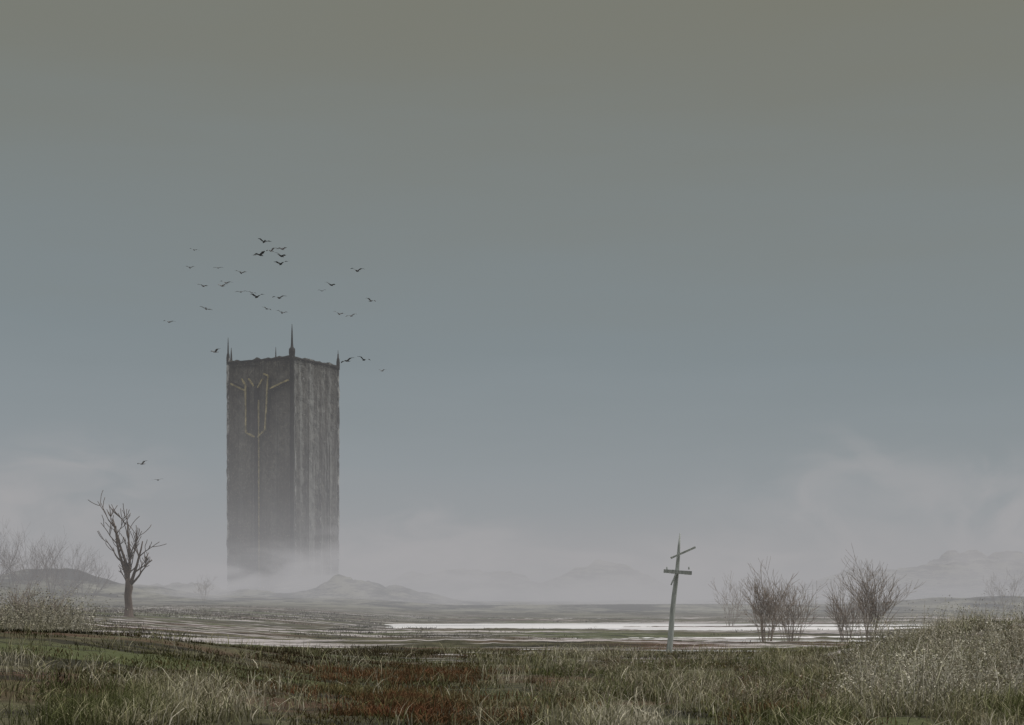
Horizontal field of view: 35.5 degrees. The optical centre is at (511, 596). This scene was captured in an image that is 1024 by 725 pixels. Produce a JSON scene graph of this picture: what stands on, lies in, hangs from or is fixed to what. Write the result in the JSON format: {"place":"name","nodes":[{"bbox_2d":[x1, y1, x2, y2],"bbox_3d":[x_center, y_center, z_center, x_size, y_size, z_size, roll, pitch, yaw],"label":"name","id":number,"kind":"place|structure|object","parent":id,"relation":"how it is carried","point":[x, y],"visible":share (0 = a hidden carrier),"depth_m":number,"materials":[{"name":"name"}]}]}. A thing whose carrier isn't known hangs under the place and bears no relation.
{"place":"outdoors","nodes":[
{"label":"outdoors","id":0,"kind":"place"},
{"bbox_2d":[0,550,1023,724],"bbox_3d":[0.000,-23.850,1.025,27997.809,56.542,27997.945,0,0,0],"label":"ground","id":1,"kind":"structure","parent":0,"point":[600,590],"depth_m":241.03,"materials":[{"name":"soil"}]},
{"bbox_2d":[0,524,23,582],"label":"bare shrub","id":2,"kind":"object","parent":1,"relation":"on","point":[9,556],"visible":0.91,"depth_m":299.17,"materials":[{"name":"grey plant"}]},
{"bbox_2d":[0,583,46,626],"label":"bare shrub","id":3,"kind":"object","parent":1,"relation":"on","point":[16,601],"visible":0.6,"depth_m":112.13,"materials":[{"name":"grey plant"}]},
{"bbox_2d":[0,548,59,599],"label":"bare shrub","id":4,"kind":"object","parent":1,"relation":"on","point":[37,567],"visible":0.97,"depth_m":282.03,"materials":[{"name":"grey plant"}]},
{"bbox_2d":[0,524,67,583],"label":"bare shrub","id":5,"kind":"object","parent":1,"relation":"on","point":[22,581],"visible":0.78,"depth_m":310.27,"materials":[{"name":"grey plant"}]},
{"bbox_2d":[18,595,72,622],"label":"bare shrub","id":6,"kind":"object","parent":1,"relation":"on","point":[55,602],"visible":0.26,"depth_m":112.06,"materials":[{"name":"grey plant"}]},
{"bbox_2d":[19,540,102,598],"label":"bare shrub","id":7,"kind":"object","parent":1,"relation":"on","point":[53,576],"visible":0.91,"depth_m":290.30,"materials":[{"name":"grey plant"}]},
{"bbox_2d":[23,534,100,586],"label":"bare shrub","id":8,"kind":"object","parent":1,"relation":"on","point":[76,555],"visible":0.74,"depth_m":322.18,"materials":[{"name":"grey plant"}]},
{"bbox_2d":[0,576,130,632],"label":"scrub","id":9,"kind":"object","parent":1,"relation":"on","point":[48,619],"visible":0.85,"depth_m":98.34,"materials":[{"name":"beige plant"}]},
{"bbox_2d":[48,549,116,597],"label":"bare shrub","id":10,"kind":"object","parent":1,"relation":"on","point":[98,584],"visible":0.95,"depth_m":300.37,"materials":[{"name":"grey plant"}]},
{"bbox_2d":[90,491,164,616],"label":"bare tree","id":11,"kind":"object","parent":1,"relation":"on","point":[126,568],"visible":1,"depth_m":149.70,"materials":[{"name":"brown plant"}]},
{"bbox_2d":[193,574,212,600],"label":"bare shrub","id":12,"kind":"object","parent":1,"relation":"on","point":[207,586],"visible":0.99,"depth_m":330.12,"materials":[{"name":"grey plant"}]},
{"bbox_2d":[226,329,339,590],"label":"monolith tower","id":13,"kind":"structure","parent":1,"relation":"on","point":[283,445],"depth_m":700.16,"materials":[{"name":"concrete"}]},
{"bbox_2d":[3,605,1005,659],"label":"marsh grass","id":14,"kind":"structure","parent":1,"relation":"on","point":[377,653],"depth_m":131.75,"materials":[{"name":"brown plant"}]},
{"bbox_2d":[0,609,1023,724],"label":"tall grass","id":15,"kind":"structure","parent":1,"relation":"on","point":[155,702],"depth_m":41.20,"materials":[{"name":"green plant"}]},
{"bbox_2d":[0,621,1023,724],"bbox_3d":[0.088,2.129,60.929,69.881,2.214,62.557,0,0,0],"label":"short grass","id":16,"kind":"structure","parent":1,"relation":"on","point":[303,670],"depth_m":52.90,"materials":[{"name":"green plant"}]},
{"bbox_2d":[177,652,901,724],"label":"russet grass","id":17,"kind":"structure","parent":1,"relation":"on","point":[406,696],"depth_m":44.73,"materials":[{"name":"brown plant"}]},
{"bbox_2d":[664,533,695,653],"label":"utility pole","id":18,"kind":"object","parent":1,"relation":"on","point":[676,571],"visible":0.96,"depth_m":83.99,"materials":[{"name":"grey wood"}]},
{"bbox_2d":[513,640,897,705],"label":"grass","id":19,"kind":"structure","parent":1,"relation":"on","point":[668,659],"depth_m":57.10,"materials":[{"name":"green plant"}]},
{"bbox_2d":[708,574,749,625],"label":"bare shrub","id":20,"kind":"object","parent":1,"relation":"on","point":[735,601],"visible":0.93,"depth_m":189.75,"materials":[{"name":"grey plant"}]},
{"bbox_2d":[736,556,807,640],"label":"bare shrub","id":21,"kind":"object","parent":1,"relation":"on","point":[768,609],"visible":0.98,"depth_m":117.88,"materials":[{"name":"brown plant"}]},
{"bbox_2d":[762,575,826,640],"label":"bare shrub","id":22,"kind":"object","parent":1,"relation":"on","point":[793,618],"visible":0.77,"depth_m":120.96,"materials":[{"name":"brown plant"}]},
{"bbox_2d":[823,569,865,641],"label":"bare shrub","id":23,"kind":"object","parent":1,"relation":"on","point":[838,620],"visible":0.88,"depth_m":121.76,"materials":[{"name":"brown plant"}]},
{"bbox_2d":[841,543,925,641],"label":"bare shrub","id":24,"kind":"object","parent":1,"relation":"on","point":[871,594],"visible":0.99,"depth_m":116.67,"materials":[{"name":"brown plant"}]},
{"bbox_2d":[769,589,1023,714],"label":"dried weeds","id":25,"kind":"object","parent":1,"relation":"on","point":[930,673],"visible":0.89,"depth_m":50.41,"materials":[{"name":"beige plant"}]},
{"bbox_2d":[983,569,1023,610],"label":"bare shrub","id":26,"kind":"object","parent":1,"relation":"on","point":[996,590],"visible":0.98,"depth_m":299.84,"materials":[{"name":"grey plant"}]},
{"bbox_2d":[0,0,1023,596],"label":"sky","id":27,"kind":"structure","parent":0,"point":[743,280],"materials":[{"name":"grey"}]},
{"bbox_2d":[384,618,942,651],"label":"flood water","id":28,"kind":"structure","parent":0,"point":[617,626],"depth_m":179.41,"materials":[{"name":"grey liquid"}]}
]}

